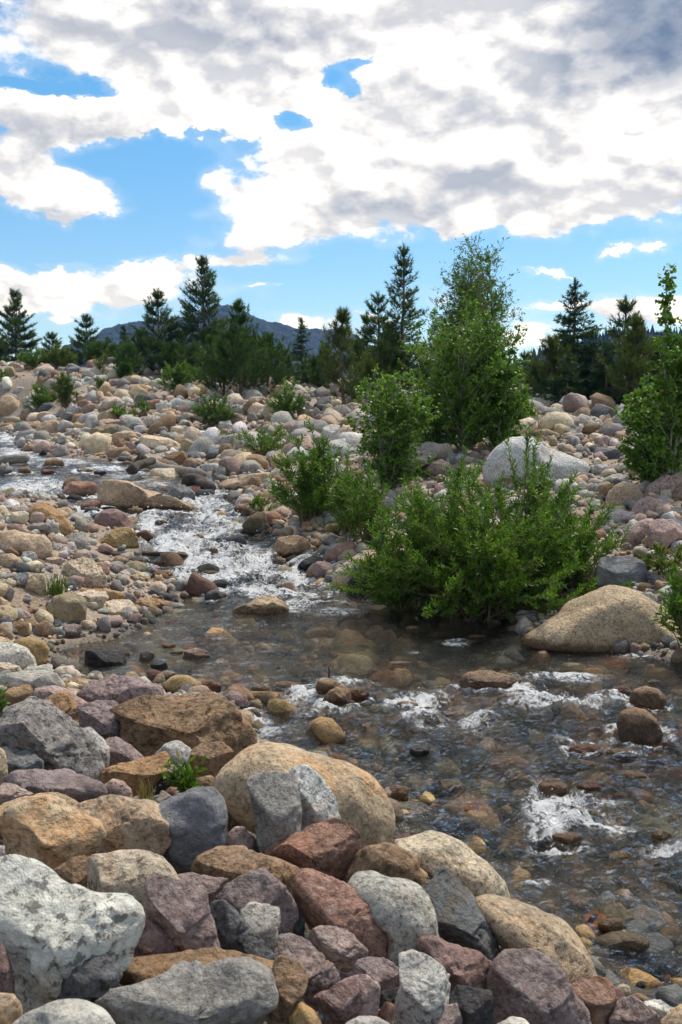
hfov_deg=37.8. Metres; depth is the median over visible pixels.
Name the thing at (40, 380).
rock
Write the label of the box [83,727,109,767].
stone
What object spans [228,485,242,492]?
rock
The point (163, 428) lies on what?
rock
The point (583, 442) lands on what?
stone
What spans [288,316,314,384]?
spruce tree
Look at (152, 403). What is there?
boulder
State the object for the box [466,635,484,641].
stone
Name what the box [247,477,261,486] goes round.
rock
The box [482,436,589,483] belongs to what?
boulder
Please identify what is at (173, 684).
stone
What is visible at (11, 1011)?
stone
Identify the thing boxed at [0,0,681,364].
sky
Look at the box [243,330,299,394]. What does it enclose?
pine tree
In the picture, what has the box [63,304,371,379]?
mountain
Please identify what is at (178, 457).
rock
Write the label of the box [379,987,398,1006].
stone
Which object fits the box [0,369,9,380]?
willow shrub
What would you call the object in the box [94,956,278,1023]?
rock
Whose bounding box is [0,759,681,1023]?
packing stones
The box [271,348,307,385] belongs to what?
pine tree
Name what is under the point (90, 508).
stone
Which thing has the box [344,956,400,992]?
stone
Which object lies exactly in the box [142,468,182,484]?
boulder
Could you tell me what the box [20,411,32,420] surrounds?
boulder
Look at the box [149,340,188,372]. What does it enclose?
conifer
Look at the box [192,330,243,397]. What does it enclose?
pine tree
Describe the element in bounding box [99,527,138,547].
rock
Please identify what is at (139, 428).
rock
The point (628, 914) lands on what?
stream bed stones
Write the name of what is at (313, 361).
conifer
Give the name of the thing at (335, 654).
stone
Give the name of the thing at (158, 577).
stone
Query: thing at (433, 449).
boulder
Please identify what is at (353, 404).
rock
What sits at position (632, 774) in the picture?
stone
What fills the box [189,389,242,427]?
willow shrub
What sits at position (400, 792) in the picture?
stone
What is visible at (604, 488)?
stone
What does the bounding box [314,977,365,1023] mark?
stone
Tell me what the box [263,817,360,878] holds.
rock
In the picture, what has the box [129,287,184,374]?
pine tree
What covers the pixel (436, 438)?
willow shrub
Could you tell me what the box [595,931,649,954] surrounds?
stone
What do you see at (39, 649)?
rock
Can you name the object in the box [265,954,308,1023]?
stone
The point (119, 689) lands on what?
rock
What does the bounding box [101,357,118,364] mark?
boulder
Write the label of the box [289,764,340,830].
rock
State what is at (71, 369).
boulder
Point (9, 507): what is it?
stone
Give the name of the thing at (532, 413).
willow shrub
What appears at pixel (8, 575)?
stone
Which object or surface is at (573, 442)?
stone
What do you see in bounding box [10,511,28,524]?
stone
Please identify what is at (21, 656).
rock
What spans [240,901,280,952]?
stone
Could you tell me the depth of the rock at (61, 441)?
31.73 m
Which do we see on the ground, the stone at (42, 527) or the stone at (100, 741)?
the stone at (42, 527)
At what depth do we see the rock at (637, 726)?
7.27 m
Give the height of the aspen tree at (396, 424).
2.297 m
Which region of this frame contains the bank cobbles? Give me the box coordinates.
[0,359,681,995]
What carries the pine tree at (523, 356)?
on the ground
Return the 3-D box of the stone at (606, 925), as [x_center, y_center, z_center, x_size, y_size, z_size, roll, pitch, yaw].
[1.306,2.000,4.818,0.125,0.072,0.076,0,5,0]
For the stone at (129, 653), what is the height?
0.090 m
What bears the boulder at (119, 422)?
on the ground
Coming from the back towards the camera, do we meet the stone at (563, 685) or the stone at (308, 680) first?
the stone at (563, 685)
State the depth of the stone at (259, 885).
3.32 m
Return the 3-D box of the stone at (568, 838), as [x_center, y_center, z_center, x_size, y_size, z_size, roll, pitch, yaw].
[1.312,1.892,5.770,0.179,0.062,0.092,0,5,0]
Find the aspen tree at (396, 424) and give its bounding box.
[346,363,441,490]
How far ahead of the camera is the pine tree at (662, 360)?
29.78 m
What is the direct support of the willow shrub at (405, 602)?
on the ground
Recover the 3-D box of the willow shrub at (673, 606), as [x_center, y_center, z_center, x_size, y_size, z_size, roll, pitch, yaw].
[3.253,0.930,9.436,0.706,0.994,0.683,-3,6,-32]
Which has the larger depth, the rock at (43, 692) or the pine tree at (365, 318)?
the pine tree at (365, 318)
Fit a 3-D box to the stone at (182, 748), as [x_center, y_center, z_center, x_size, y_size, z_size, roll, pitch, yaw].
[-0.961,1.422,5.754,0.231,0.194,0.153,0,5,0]
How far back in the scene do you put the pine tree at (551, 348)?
30.67 m
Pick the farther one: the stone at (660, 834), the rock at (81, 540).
the rock at (81, 540)
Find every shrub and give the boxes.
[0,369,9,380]
[15,347,43,367]
[22,382,56,411]
[37,343,78,368]
[49,372,78,408]
[92,352,114,373]
[92,374,106,388]
[103,403,138,418]
[133,397,151,411]
[154,359,199,394]
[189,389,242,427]
[213,428,235,439]
[227,421,289,455]
[245,494,274,512]
[264,377,309,416]
[264,415,364,523]
[325,488,462,625]
[327,444,389,540]
[327,459,403,544]
[334,460,636,627]
[398,445,497,556]
[413,397,461,445]
[503,421,589,561]
[506,388,539,419]
[509,483,632,596]
[610,381,681,483]
[636,541,681,578]
[646,565,681,648]
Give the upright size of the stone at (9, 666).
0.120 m
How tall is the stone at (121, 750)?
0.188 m
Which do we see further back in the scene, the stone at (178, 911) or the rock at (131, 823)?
the rock at (131, 823)
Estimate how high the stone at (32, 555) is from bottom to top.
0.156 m
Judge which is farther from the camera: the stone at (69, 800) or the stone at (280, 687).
the stone at (280, 687)
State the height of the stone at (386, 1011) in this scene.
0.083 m
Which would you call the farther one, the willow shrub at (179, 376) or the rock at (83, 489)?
the willow shrub at (179, 376)
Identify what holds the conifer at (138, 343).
on the ground
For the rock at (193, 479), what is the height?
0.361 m
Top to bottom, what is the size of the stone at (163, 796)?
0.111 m
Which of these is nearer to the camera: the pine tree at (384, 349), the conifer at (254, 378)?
the pine tree at (384, 349)
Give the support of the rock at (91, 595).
on the ground
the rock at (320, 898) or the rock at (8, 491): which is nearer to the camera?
the rock at (320, 898)
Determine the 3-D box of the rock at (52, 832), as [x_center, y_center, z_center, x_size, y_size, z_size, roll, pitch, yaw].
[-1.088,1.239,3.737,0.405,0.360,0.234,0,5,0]
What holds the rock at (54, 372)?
on the ground
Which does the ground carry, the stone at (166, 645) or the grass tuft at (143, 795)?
the grass tuft at (143, 795)
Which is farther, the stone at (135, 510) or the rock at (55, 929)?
the stone at (135, 510)
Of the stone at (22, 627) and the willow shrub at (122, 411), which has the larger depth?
the willow shrub at (122, 411)
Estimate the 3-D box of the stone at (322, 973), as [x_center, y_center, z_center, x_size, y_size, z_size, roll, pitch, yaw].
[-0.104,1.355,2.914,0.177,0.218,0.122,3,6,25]
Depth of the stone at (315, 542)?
14.91 m
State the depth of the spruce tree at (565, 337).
31.50 m
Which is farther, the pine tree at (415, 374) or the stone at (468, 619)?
the pine tree at (415, 374)
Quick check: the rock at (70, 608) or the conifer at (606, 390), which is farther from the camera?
the conifer at (606, 390)
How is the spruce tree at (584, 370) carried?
on the ground
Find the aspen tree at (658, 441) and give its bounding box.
[628,263,681,482]
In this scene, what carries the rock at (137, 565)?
on the ground
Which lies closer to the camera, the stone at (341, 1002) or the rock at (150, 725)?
the stone at (341, 1002)
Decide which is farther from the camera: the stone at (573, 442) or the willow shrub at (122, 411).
the willow shrub at (122, 411)
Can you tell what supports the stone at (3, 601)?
on the ground
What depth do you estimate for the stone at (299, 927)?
3.33 m
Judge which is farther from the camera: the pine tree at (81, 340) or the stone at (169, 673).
the pine tree at (81, 340)
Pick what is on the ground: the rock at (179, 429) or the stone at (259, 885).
the rock at (179, 429)
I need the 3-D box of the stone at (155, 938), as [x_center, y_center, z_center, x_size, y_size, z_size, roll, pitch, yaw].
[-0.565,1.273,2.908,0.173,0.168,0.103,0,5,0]
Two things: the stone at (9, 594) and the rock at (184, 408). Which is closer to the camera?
the stone at (9, 594)
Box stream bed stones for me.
[0,440,681,987]
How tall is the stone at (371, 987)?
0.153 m
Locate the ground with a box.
[0,366,681,1023]
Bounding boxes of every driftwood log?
[146,461,206,476]
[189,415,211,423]
[218,472,270,489]
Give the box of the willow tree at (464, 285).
[415,232,526,383]
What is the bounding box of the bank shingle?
[0,362,681,1020]
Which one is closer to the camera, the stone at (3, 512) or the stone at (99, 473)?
the stone at (3, 512)
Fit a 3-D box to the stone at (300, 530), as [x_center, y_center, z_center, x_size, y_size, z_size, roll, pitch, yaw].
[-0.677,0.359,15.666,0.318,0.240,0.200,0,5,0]
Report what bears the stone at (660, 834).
in the stream water
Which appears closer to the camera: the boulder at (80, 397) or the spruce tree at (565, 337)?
the spruce tree at (565, 337)
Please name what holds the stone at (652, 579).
on the ground
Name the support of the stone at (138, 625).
on the ground
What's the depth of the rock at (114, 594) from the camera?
11.47 m
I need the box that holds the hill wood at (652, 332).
[507,324,681,383]
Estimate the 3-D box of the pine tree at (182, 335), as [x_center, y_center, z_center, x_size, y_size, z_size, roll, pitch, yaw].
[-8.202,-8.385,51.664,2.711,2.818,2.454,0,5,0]
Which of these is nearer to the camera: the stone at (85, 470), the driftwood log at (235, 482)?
the driftwood log at (235, 482)
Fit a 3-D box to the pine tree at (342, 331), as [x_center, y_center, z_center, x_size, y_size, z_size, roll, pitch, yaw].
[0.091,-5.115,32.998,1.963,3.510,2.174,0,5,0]
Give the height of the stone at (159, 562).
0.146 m
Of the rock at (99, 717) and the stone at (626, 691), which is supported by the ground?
the rock at (99, 717)
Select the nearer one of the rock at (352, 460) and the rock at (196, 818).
the rock at (196, 818)
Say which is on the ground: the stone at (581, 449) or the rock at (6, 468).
the stone at (581, 449)
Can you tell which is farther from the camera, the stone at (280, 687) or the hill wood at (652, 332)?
the hill wood at (652, 332)
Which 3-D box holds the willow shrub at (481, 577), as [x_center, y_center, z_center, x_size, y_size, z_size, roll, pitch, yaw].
[1.608,0.373,11.491,3.389,1.955,2.978,0,5,0]
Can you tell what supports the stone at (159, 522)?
on the stream water
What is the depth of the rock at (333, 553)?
14.15 m
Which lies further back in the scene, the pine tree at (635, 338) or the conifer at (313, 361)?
the conifer at (313, 361)
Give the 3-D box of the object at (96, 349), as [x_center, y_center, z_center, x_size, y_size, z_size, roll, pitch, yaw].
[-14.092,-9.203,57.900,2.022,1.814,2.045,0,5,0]
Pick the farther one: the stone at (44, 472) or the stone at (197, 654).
the stone at (44, 472)
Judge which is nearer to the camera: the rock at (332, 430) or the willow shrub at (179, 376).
the rock at (332, 430)
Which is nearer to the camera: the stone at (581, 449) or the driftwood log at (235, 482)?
the stone at (581, 449)
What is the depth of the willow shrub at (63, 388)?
42.42 m
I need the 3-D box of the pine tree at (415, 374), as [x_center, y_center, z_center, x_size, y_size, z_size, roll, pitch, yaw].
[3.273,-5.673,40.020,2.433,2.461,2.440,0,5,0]
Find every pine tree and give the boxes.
[0,288,43,360]
[0,326,10,362]
[38,330,62,353]
[69,313,99,366]
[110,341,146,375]
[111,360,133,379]
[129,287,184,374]
[171,255,228,372]
[174,327,206,371]
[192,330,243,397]
[202,296,271,396]
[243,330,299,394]
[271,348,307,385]
[302,342,343,388]
[316,306,370,404]
[351,291,407,377]
[351,311,375,378]
[359,339,407,385]
[366,243,428,389]
[405,340,429,391]
[513,350,531,383]
[523,333,585,395]
[591,294,655,391]
[598,313,661,403]
[649,337,681,390]
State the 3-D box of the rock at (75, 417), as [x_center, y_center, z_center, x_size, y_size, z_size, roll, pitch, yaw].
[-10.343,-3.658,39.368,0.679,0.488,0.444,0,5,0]
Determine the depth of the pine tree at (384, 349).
36.65 m
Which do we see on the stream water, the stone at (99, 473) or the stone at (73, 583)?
the stone at (99, 473)
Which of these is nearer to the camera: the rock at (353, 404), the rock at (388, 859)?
the rock at (388, 859)
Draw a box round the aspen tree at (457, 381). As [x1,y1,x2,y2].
[394,286,527,453]
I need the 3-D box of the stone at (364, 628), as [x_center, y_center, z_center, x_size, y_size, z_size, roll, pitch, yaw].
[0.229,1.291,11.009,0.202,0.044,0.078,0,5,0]
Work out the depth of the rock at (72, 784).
4.62 m
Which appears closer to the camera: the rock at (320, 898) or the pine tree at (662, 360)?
the rock at (320, 898)
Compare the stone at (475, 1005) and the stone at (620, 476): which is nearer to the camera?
the stone at (475, 1005)
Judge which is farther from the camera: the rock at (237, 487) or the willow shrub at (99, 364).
the willow shrub at (99, 364)
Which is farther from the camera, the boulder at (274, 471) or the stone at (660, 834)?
the boulder at (274, 471)
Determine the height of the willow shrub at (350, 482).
1.525 m
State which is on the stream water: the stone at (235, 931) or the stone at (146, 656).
the stone at (146, 656)
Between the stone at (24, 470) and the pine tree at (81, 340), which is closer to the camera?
the stone at (24, 470)
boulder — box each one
[0,395,19,415]
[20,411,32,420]
[35,420,59,432]
[38,402,54,412]
[66,366,80,374]
[76,393,86,400]
[88,424,119,433]
[97,479,201,519]
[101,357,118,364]
[104,419,126,426]
[110,430,137,441]
[138,435,178,448]
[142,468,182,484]
[147,399,163,409]
[212,742,394,878]
[220,433,236,446]
[270,461,310,478]
[330,550,377,594]
[372,442,452,481]
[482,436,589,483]
[520,585,679,654]
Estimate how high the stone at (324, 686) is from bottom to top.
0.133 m
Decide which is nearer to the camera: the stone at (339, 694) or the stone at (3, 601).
the stone at (339, 694)
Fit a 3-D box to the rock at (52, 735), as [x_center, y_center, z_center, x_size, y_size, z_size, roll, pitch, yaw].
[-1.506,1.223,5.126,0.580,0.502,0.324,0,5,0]
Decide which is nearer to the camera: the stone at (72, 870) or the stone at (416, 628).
the stone at (72, 870)
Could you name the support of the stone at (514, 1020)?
on the packing stones
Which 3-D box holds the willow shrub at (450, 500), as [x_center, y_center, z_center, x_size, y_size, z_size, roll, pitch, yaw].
[1.281,0.136,12.371,1.351,1.947,1.140,0,5,0]
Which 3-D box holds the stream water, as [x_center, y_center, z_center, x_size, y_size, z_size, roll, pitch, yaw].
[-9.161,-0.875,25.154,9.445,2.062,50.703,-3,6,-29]
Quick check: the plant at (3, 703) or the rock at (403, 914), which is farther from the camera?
the plant at (3, 703)
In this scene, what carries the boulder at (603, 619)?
on the ground
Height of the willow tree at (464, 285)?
4.820 m
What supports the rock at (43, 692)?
on the packing stones
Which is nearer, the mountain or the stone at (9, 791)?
the stone at (9, 791)
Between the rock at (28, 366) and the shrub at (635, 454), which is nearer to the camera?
the shrub at (635, 454)
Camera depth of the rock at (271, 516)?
16.20 m
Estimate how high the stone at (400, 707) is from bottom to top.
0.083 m
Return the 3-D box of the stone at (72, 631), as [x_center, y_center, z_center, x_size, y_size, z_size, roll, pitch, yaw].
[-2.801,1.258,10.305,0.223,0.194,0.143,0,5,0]
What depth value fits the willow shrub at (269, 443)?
24.89 m
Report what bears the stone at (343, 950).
on the packing stones
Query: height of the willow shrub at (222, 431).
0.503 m
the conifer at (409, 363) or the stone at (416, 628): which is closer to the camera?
the stone at (416, 628)
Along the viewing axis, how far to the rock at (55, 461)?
25.48 m
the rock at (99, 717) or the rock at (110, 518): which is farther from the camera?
the rock at (110, 518)
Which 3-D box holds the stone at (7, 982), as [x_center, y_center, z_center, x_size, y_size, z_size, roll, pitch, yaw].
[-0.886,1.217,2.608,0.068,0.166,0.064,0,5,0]
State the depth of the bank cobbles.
20.95 m
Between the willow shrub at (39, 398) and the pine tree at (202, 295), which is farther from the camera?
the pine tree at (202, 295)
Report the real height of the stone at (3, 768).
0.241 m
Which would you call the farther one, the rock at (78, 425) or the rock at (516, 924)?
the rock at (78, 425)
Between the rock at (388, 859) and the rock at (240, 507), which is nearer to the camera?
the rock at (388, 859)
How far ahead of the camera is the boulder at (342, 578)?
13.05 m
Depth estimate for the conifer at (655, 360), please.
29.70 m
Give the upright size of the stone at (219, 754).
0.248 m
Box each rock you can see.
[0,454,29,464]
[0,462,12,479]
[0,530,52,558]
[0,643,36,669]
[0,670,65,688]
[0,696,104,780]
[0,794,106,869]
[0,854,144,1014]
[2,487,15,495]
[3,768,107,802]
[14,365,23,371]
[14,387,23,391]
[14,637,49,665]
[20,443,52,451]
[23,363,32,368]
[25,573,45,594]
[27,503,72,535]
[31,685,86,704]
[36,375,50,386]
[36,411,52,420]
[42,457,64,469]
[46,592,86,623]
[50,370,59,377]
[53,438,65,445]
[59,477,77,492]
[61,557,107,587]
[62,481,97,499]
[64,531,90,550]
[68,403,78,411]
[69,372,81,378]
[70,376,79,382]
[71,413,82,422]
[73,422,84,428]
[73,794,170,855]
[75,589,108,603]
[76,674,163,703]
[77,700,120,739]
[78,588,125,600]
[80,500,101,509]
[84,649,126,671]
[87,849,180,916]
[93,452,106,455]
[94,509,134,530]
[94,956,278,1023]
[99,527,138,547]
[100,751,170,796]
[104,599,137,614]
[105,446,115,454]
[110,691,256,767]
[113,437,128,446]
[118,456,132,462]
[126,457,155,474]
[126,561,148,571]
[134,425,147,433]
[135,598,170,609]
[144,414,154,425]
[155,400,171,412]
[159,426,167,432]
[159,786,227,873]
[164,451,187,464]
[169,484,194,502]
[170,425,187,433]
[174,434,183,441]
[178,404,191,412]
[181,473,215,489]
[188,450,201,459]
[191,845,299,896]
[208,445,218,451]
[210,459,220,464]
[218,420,231,428]
[219,443,231,453]
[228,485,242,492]
[232,594,288,621]
[234,503,249,512]
[242,485,260,493]
[247,456,269,469]
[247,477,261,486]
[260,489,276,500]
[263,511,281,525]
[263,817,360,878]
[272,535,310,557]
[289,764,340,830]
[290,868,387,958]
[291,502,300,515]
[297,555,322,569]
[317,510,339,524]
[322,424,339,439]
[324,541,355,561]
[340,424,352,433]
[340,458,355,465]
[344,842,425,887]
[347,870,438,966]
[349,403,361,406]
[393,830,510,897]
[423,865,500,960]
[425,459,450,475]
[459,670,521,697]
[476,894,597,983]
[486,948,591,1023]
[563,425,581,433]
[577,561,595,581]
[591,464,608,473]
[592,555,649,589]
[593,447,619,458]
[594,435,610,445]
[606,481,642,505]
[616,707,663,749]
[622,518,653,545]
[631,496,672,513]
[646,472,681,498]
[646,519,681,549]
[655,507,681,518]
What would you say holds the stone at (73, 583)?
on the ground
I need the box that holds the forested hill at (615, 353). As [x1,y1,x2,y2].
[522,335,662,382]
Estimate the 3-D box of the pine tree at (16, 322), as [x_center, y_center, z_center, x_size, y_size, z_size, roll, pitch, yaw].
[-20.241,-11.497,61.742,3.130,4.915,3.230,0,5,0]
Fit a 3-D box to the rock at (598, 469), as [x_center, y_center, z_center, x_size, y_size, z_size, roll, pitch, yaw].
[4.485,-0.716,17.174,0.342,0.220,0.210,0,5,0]
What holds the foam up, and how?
on the stream water
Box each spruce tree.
[104,337,112,346]
[116,324,131,362]
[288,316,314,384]
[526,276,620,397]
[570,327,617,396]
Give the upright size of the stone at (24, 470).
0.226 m
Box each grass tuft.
[41,569,73,596]
[132,774,156,800]
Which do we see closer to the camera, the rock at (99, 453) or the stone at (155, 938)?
the stone at (155, 938)
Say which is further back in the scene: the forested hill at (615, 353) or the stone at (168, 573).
the forested hill at (615, 353)
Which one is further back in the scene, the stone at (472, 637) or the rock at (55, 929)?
the stone at (472, 637)
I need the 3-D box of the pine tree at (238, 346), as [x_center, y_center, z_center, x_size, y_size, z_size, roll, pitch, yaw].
[-3.657,-6.163,37.858,2.621,4.074,2.643,-4,7,-38]
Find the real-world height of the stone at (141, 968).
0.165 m
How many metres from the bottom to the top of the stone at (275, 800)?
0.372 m
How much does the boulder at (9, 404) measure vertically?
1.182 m
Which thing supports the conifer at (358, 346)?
on the ground
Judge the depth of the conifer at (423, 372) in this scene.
37.71 m
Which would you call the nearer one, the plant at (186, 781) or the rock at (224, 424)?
the plant at (186, 781)
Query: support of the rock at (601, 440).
on the ground
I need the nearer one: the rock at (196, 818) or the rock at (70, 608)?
the rock at (196, 818)
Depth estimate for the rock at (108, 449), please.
28.87 m
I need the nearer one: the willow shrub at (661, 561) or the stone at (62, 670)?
the stone at (62, 670)
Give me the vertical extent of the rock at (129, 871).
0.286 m
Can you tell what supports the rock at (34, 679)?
on the ground
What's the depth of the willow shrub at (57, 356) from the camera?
53.75 m
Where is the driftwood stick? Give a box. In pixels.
[142,551,187,556]
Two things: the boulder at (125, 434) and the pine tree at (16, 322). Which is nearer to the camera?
the boulder at (125, 434)
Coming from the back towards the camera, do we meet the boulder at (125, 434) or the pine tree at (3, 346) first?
the pine tree at (3, 346)
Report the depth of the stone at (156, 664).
9.20 m
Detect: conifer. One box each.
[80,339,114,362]
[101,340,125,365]
[125,329,157,365]
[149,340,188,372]
[172,339,206,381]
[187,332,227,382]
[230,335,282,388]
[297,353,329,384]
[330,336,370,393]
[351,356,385,402]
[371,332,417,389]
[411,336,445,387]
[516,362,546,396]
[527,353,594,405]
[584,344,640,404]
[628,340,669,394]
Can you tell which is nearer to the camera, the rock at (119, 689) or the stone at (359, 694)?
the rock at (119, 689)
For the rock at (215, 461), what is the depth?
23.86 m
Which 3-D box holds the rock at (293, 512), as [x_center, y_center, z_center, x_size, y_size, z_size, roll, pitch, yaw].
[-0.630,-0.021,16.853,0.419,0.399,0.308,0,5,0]
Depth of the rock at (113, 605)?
11.28 m
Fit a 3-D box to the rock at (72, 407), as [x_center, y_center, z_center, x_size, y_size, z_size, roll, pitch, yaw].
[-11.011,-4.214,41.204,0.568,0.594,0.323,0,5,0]
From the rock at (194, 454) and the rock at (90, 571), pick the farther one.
the rock at (194, 454)
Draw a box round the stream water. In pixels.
[0,432,681,997]
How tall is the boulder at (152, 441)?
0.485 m
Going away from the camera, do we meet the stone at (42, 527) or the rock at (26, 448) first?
the stone at (42, 527)
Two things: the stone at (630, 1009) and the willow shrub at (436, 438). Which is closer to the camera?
the stone at (630, 1009)
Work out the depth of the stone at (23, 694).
6.58 m
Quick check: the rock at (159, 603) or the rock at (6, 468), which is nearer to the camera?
the rock at (159, 603)
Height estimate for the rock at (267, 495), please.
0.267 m
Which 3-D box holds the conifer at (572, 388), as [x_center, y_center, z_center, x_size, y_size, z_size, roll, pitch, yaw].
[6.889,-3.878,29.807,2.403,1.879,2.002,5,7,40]
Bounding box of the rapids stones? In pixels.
[0,447,681,799]
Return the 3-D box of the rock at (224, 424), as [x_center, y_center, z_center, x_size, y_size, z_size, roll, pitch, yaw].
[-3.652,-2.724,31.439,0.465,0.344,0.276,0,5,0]
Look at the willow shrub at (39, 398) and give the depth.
44.84 m
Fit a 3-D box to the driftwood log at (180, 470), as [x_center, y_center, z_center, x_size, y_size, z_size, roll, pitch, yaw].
[-3.912,-1.038,23.211,0.258,0.342,3.304,-4,7,-34]
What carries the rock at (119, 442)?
on the ground
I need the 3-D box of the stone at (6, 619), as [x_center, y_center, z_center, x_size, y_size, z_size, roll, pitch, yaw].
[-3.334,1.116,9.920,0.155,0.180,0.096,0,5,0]
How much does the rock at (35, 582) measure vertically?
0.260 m
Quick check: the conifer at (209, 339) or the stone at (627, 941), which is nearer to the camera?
the stone at (627, 941)
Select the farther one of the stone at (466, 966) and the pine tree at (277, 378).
the pine tree at (277, 378)
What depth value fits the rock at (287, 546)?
14.47 m
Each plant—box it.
[0,680,16,717]
[154,749,209,792]
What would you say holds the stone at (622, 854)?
in the stream water
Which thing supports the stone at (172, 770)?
on the packing stones
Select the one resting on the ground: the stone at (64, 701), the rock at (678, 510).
the rock at (678, 510)
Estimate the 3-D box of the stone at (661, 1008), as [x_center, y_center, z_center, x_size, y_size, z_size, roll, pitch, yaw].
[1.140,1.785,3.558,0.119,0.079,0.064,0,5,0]
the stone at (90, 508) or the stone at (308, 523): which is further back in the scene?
the stone at (90, 508)
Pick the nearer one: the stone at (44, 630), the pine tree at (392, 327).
the stone at (44, 630)
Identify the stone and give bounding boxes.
[0,510,9,514]
[0,553,22,567]
[0,597,10,605]
[0,615,13,623]
[0,662,21,672]
[0,747,7,784]
[0,783,33,804]
[0,943,14,993]
[0,992,22,1023]
[2,573,14,578]
[2,747,44,782]
[3,585,14,599]
[3,687,32,705]
[5,505,13,510]
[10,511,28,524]
[12,620,29,635]
[12,998,114,1023]
[13,573,29,587]
[16,610,30,619]
[18,467,30,474]
[21,551,37,560]
[27,522,50,531]
[29,512,43,523]
[34,792,77,805]
[37,620,50,636]
[40,469,54,475]
[44,691,79,726]
[45,557,65,564]
[46,518,58,534]
[53,666,80,676]
[53,855,87,887]
[54,955,122,1002]
[62,624,81,638]
[63,580,76,589]
[68,676,91,683]
[77,468,93,474]
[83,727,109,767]
[84,506,99,515]
[93,470,106,475]
[104,779,132,798]
[105,737,143,766]
[119,947,273,985]
[125,651,133,659]
[128,506,142,517]
[133,917,177,956]
[134,623,141,628]
[138,650,154,665]
[145,873,219,951]
[149,566,160,573]
[150,659,167,671]
[152,574,164,580]
[155,520,166,526]
[155,740,191,765]
[155,791,171,802]
[156,559,164,568]
[161,643,175,648]
[162,670,174,680]
[164,570,172,577]
[164,674,197,693]
[166,764,192,778]
[169,651,182,655]
[178,872,227,905]
[182,648,209,662]
[190,741,233,777]
[196,775,214,786]
[201,680,220,693]
[203,570,217,575]
[204,589,225,603]
[209,546,217,555]
[209,899,275,959]
[215,868,298,947]
[226,826,256,851]
[227,813,240,831]
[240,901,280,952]
[246,771,301,853]
[251,685,269,691]
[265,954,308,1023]
[271,681,296,694]
[272,556,286,567]
[277,933,340,1011]
[288,1001,321,1023]
[293,913,304,938]
[296,527,305,532]
[301,521,313,527]
[301,677,315,685]
[308,925,367,972]
[310,539,320,548]
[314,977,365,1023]
[315,679,338,694]
[318,533,338,540]
[322,522,340,532]
[322,685,351,708]
[327,652,338,658]
[343,974,380,1017]
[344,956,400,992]
[346,1016,389,1023]
[351,687,369,703]
[353,627,369,630]
[378,1002,394,1023]
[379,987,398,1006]
[389,661,410,666]
[389,785,408,800]
[392,689,411,698]
[394,701,417,711]
[394,949,450,1023]
[406,626,418,631]
[409,747,429,756]
[416,934,491,992]
[426,632,449,639]
[431,1003,462,1023]
[432,779,464,799]
[449,984,493,1023]
[463,617,477,623]
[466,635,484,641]
[498,1016,528,1023]
[525,695,545,701]
[538,782,567,796]
[549,676,568,688]
[552,832,581,843]
[566,436,579,446]
[567,744,602,759]
[567,759,595,771]
[568,448,576,452]
[568,808,602,828]
[571,976,616,1023]
[573,672,592,686]
[576,445,590,454]
[576,781,605,793]
[580,440,591,445]
[595,494,605,500]
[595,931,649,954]
[598,483,613,495]
[598,917,623,932]
[606,748,637,762]
[608,850,632,865]
[608,995,660,1023]
[610,474,628,482]
[611,770,645,782]
[612,686,631,698]
[629,686,666,711]
[643,1000,673,1018]
[647,574,662,584]
[647,680,662,686]
[651,829,671,840]
[660,1003,681,1023]
[670,540,681,551]
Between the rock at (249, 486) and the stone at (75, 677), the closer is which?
the stone at (75, 677)
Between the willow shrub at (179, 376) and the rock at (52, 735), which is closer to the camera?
the rock at (52, 735)
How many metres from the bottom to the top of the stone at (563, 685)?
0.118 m
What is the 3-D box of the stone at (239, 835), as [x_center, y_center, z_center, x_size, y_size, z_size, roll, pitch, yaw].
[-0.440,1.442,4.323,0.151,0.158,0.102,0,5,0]
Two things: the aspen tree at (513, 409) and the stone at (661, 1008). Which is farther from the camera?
the aspen tree at (513, 409)
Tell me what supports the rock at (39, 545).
on the ground
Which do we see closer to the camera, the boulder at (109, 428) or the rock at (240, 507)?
the rock at (240, 507)
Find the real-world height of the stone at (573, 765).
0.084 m
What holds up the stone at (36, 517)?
on the ground
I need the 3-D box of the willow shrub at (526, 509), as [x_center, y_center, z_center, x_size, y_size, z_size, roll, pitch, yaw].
[2.463,-0.077,12.281,0.950,2.080,0.898,4,7,38]
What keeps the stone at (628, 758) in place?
in the stream water
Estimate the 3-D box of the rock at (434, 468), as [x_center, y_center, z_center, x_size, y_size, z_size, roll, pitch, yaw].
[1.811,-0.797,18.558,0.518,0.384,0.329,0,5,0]
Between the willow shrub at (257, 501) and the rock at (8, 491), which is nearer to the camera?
the willow shrub at (257, 501)
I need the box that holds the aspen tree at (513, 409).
[471,337,534,449]
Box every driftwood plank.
[95,549,121,556]
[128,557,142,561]
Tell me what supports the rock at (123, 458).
on the ground
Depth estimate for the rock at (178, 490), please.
18.61 m
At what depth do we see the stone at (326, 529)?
15.28 m
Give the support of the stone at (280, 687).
on the stream water
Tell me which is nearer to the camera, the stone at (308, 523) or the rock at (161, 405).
the stone at (308, 523)
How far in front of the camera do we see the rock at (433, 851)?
4.20 m
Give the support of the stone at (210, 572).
on the stream water
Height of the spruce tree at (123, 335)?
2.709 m
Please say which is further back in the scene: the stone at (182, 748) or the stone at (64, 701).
the stone at (64, 701)
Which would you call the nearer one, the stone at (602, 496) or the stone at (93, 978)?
the stone at (93, 978)
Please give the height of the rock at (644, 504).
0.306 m

